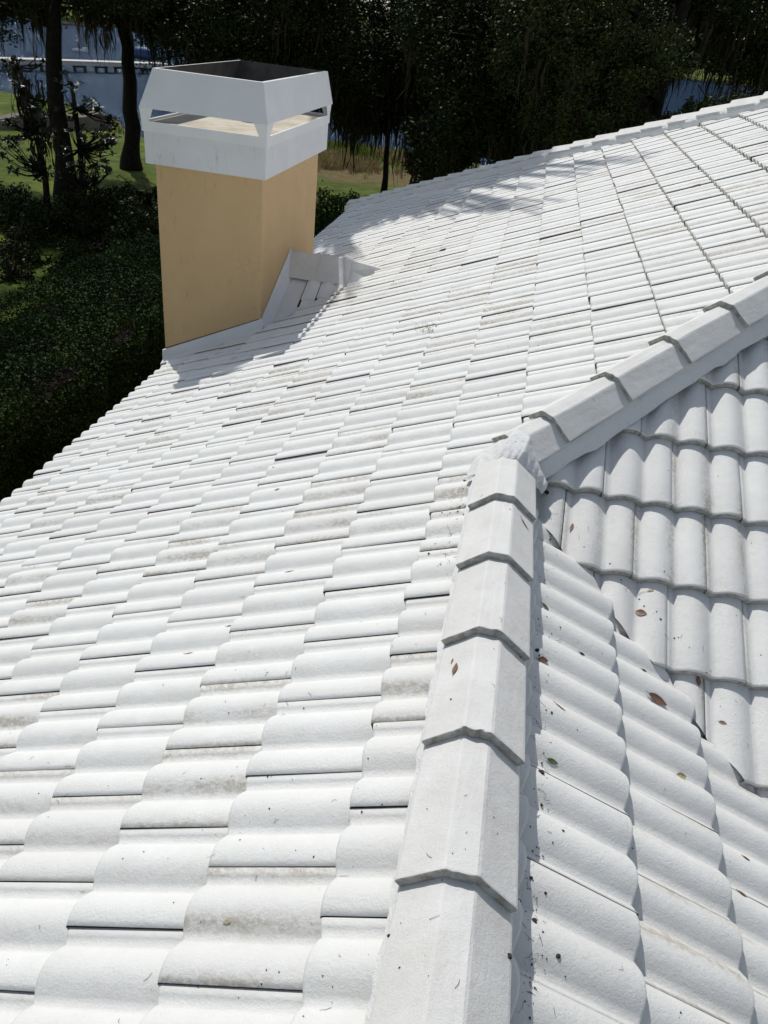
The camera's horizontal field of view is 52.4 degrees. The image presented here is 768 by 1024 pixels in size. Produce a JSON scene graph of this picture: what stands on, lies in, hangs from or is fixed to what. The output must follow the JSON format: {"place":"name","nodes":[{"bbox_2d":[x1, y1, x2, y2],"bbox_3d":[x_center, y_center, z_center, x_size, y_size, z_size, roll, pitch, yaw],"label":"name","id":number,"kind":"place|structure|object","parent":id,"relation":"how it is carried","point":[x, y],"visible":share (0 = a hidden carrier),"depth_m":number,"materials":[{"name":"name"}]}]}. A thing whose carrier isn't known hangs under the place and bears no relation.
{"place":"outdoors","nodes":[
{"label":"outdoors","id":0,"kind":"place"},
{"bbox_2d":[0,1,759,325],"bbox_3d":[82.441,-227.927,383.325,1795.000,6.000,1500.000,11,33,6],"label":"lawn","id":1,"kind":"structure","parent":0,"point":[340,181],"depth_m":40.21,"materials":[{"name":"green plant"}]},
{"bbox_2d":[0,252,42,286],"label":"shrub","id":2,"kind":"object","parent":1,"relation":"on","point":[11,272],"visible":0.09,"depth_m":20.57,"materials":[{"name":"green plant"}]},
{"bbox_2d":[0,221,46,269],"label":"shrub","id":3,"kind":"object","parent":1,"relation":"on","point":[13,249],"visible":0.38,"depth_m":22.12,"materials":[{"name":"green plant"}]},
{"bbox_2d":[0,53,67,209],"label":"magnolia tree","id":4,"kind":"object","parent":1,"relation":"on","point":[28,103],"visible":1,"depth_m":24.28,"materials":[{"name":"green plant"}]},
{"bbox_2d":[0,181,72,235],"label":"shrub","id":5,"kind":"object","parent":1,"relation":"on","point":[11,201],"visible":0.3,"depth_m":25.45,"materials":[{"name":"green plant"}]},
{"bbox_2d":[0,112,111,130],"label":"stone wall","id":6,"kind":"structure","parent":1,"relation":"on","point":[90,123],"depth_m":49.10,"materials":[{"name":"grey stone"}]},
{"bbox_2d":[0,186,119,247],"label":"shrub","id":7,"kind":"object","parent":1,"relation":"on","point":[47,231],"visible":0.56,"depth_m":24.21,"materials":[{"name":"green plant"}]},
{"bbox_2d":[33,230,123,284],"bbox_3d":[-8.751,-7.013,22.492,2.925,2.078,4.426,11,33,6],"label":"shrub","id":8,"kind":"object","parent":1,"relation":"on","point":[66,258],"visible":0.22,"depth_m":22.20,"materials":[{"name":"green plant"}]},
{"bbox_2d":[0,229,165,501],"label":"hedge","id":9,"kind":"object","parent":1,"relation":"on","point":[80,354],"visible":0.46,"depth_m":11.55,"materials":[{"name":"green plant"}]},
{"bbox_2d":[50,69,121,192],"bbox_3d":[-9.550,-11.451,25.206,2.268,5.043,3.884,-5,34,-18],"label":"magnolia tree","id":10,"kind":"object","parent":1,"relation":"on","point":[85,149],"visible":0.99,"depth_m":24.83,"materials":[{"name":"green plant"}]},
{"bbox_2d":[0,0,174,197],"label":"oak tree","id":11,"kind":"object","parent":1,"relation":"on","point":[39,14],"visible":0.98,"depth_m":28.66,"materials":[{"name":"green plant"}]},
{"bbox_2d":[48,182,157,245],"bbox_3d":[-8.296,-9.161,25.117,4.941,2.330,3.110,11,33,6],"label":"shrub","id":12,"kind":"object","parent":1,"relation":"on","point":[77,202],"visible":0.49,"depth_m":24.86,"materials":[{"name":"green plant"}]},
{"bbox_2d":[96,175,157,223],"bbox_3d":[-8.704,-11.002,27.858,2.565,1.957,3.420,22,36,22],"label":"shrub","id":13,"kind":"object","parent":1,"relation":"on","point":[149,197],"visible":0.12,"depth_m":27.63,"materials":[{"name":"green plant"}]},
{"bbox_2d":[114,120,140,136],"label":"marsh grass","id":14,"kind":"structure","parent":1,"relation":"on","point":[119,130],"depth_m":50.48,"materials":[{"name":"green plant"}]},
{"bbox_2d":[104,193,158,261],"bbox_3d":[-6.455,-7.698,23.448,4.839,3.342,3.004,11,33,6],"label":"shrub","id":15,"kind":"object","parent":1,"relation":"on","point":[143,222],"visible":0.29,"depth_m":22.41,"materials":[{"name":"green plant"}]},
{"bbox_2d":[68,0,237,170],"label":"oak tree","id":16,"kind":"object","parent":1,"relation":"on","point":[130,158],"visible":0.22,"depth_m":35.85,"materials":[{"name":"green plant"}]},
{"bbox_2d":[130,0,397,160],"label":"oak tree","id":17,"kind":"object","parent":1,"relation":"on","point":[297,33],"visible":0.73,"depth_m":29.70,"materials":[{"name":"green plant"}]},
{"bbox_2d":[314,180,359,237],"bbox_3d":[-1.355,-7.187,21.314,3.000,3.410,2.737,11,33,6],"label":"shrub","id":18,"kind":"object","parent":1,"relation":"on","point":[323,220],"visible":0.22,"depth_m":20.87,"materials":[{"name":"green plant"}]},
{"bbox_2d":[318,140,414,169],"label":"marsh grass","id":19,"kind":"structure","parent":1,"relation":"on","point":[332,144],"depth_m":51.88,"materials":[{"name":"green plant"}]},
{"bbox_2d":[7,1,744,76],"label":"woods","id":20,"kind":"object","parent":1,"relation":"on","point":[369,23],"depth_m":193.31,"materials":[{"name":"green plant"}]},
{"bbox_2d":[317,143,435,178],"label":"dry grass","id":21,"kind":"structure","parent":1,"relation":"on","point":[360,165],"depth_m":48.09,"materials":[{"name":"plant"}]},
{"bbox_2d":[0,60,767,1023],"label":"house","id":22,"kind":"structure","parent":1,"relation":"on","point":[594,310],"depth_m":3.17,"materials":[{"name":"white tile"}]},
{"bbox_2d":[6,325,748,1021],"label":"roof litter","id":23,"kind":"object","parent":22,"relation":"on","point":[464,795],"visible":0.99,"depth_m":2.21,"materials":[{"name":"brown plant"}]},
{"bbox_2d":[414,320,433,332],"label":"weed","id":24,"kind":"object","parent":22,"relation":"on","point":[426,327],"visible":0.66,"depth_m":5.93,"materials":[{"name":"plant"}]},
{"bbox_2d":[452,663,457,675],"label":"fallen leaf","id":25,"kind":"object","parent":22,"relation":"on","point":[455,667],"visible":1,"depth_m":2.29,"materials":[{"name":"brown plant"}]},
{"bbox_2d":[537,656,547,662],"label":"fallen leaf","id":26,"kind":"object","parent":22,"relation":"on","point":[542,659],"visible":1,"depth_m":2.71,"materials":[{"name":"brown plant"}]},
{"bbox_2d":[545,757,557,763],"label":"fallen leaf","id":27,"kind":"object","parent":22,"relation":"on","point":[551,761],"visible":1,"depth_m":2.34,"materials":[{"name":"green plant"}]},
{"bbox_2d":[635,609,646,614],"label":"fallen leaf","id":28,"kind":"object","parent":22,"relation":"on","point":[640,612],"visible":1,"depth_m":3.20,"materials":[{"name":"brown plant"}]},
{"bbox_2d":[648,692,666,705],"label":"fallen leaf","id":29,"kind":"object","parent":22,"relation":"on","point":[656,698],"visible":1,"depth_m":2.91,"materials":[{"name":"brown plant"}]},
{"bbox_2d":[676,772,686,778],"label":"fallen leaf","id":30,"kind":"object","parent":22,"relation":"on","point":[681,775],"visible":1,"depth_m":2.66,"materials":[{"name":"beige plant"}]},
{"bbox_2d":[696,676,700,685],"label":"fallen leaf","id":31,"kind":"object","parent":22,"relation":"on","point":[698,680],"visible":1,"depth_m":3.04,"materials":[{"name":"brown plant"}]},
{"bbox_2d":[319,0,485,192],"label":"slim tree","id":32,"kind":"object","parent":1,"relation":"on","point":[391,83],"visible":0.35,"depth_m":34.58,"materials":[{"name":"green plant"}]},
{"bbox_2d":[399,110,431,183],"bbox_3d":[1.465,-14.900,34.179,2.054,4.895,1.747,11,33,6],"label":"young tree","id":33,"kind":"object","parent":1,"relation":"on","point":[406,154],"visible":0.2,"depth_m":33.48,"materials":[{"name":"green plant"}]},
{"bbox_2d":[384,0,612,187],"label":"oak tree","id":34,"kind":"object","parent":1,"relation":"on","point":[476,131],"visible":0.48,"depth_m":25.87,"materials":[{"name":"green plant"}]},
{"bbox_2d":[472,0,709,154],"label":"oak tree","id":35,"kind":"object","parent":1,"relation":"on","point":[555,36],"visible":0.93,"depth_m":22.07,"materials":[{"name":"green plant"}]},
{"bbox_2d":[626,93,721,127],"bbox_3d":[7.730,-8.455,22.486,2.939,6.624,1.813,3,33,-5],"label":"shrub","id":36,"kind":"object","parent":1,"relation":"on","point":[671,114],"visible":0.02,"depth_m":20.92,"materials":[{"name":"green plant"}]},
{"bbox_2d":[656,84,721,119],"bbox_3d":[9.229,-9.797,24.847,2.640,6.872,1.560,11,33,6],"label":"shrub","id":37,"kind":"object","parent":1,"relation":"on","point":[699,105],"visible":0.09,"depth_m":23.19,"materials":[{"name":"green plant"}]},
{"bbox_2d":[631,0,767,113],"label":"oak tree","id":38,"kind":"object","parent":1,"relation":"on","point":[721,26],"visible":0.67,"depth_m":26.16,"materials":[{"name":"green plant"}]},
{"bbox_2d":[696,86,754,111],"bbox_3d":[8.679,-7.828,21.349,2.789,6.819,1.794,11,33,6],"label":"shrub","id":39,"kind":"object","parent":1,"relation":"on","point":[729,100],"visible":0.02,"depth_m":19.68,"materials":[{"name":"green plant"}]},
{"bbox_2d":[0,17,762,164],"bbox_3d":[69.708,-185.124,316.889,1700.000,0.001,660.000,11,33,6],"label":"lake","id":40,"kind":"structure","parent":0,"point":[103,87],"depth_m":90.43,"materials":[{"name":"blue liquid"}]},
{"bbox_2d":[72,48,87,52],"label":"boat","id":41,"kind":"object","parent":40,"relation":"on","point":[76,49],"visible":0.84,"depth_m":105.50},
{"bbox_2d":[0,57,167,72],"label":"dock","id":42,"kind":"object","parent":40,"relation":"in","point":[84,64],"visible":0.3,"depth_m":83.78,"materials":[{"name":"grey wood"}]},
{"bbox_2d":[134,47,157,60],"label":"covered boat","id":43,"kind":"object","parent":40,"relation":"on","point":[144,54],"visible":0.56,"depth_m":105.13,"materials":[{"name":"blue fabric"}]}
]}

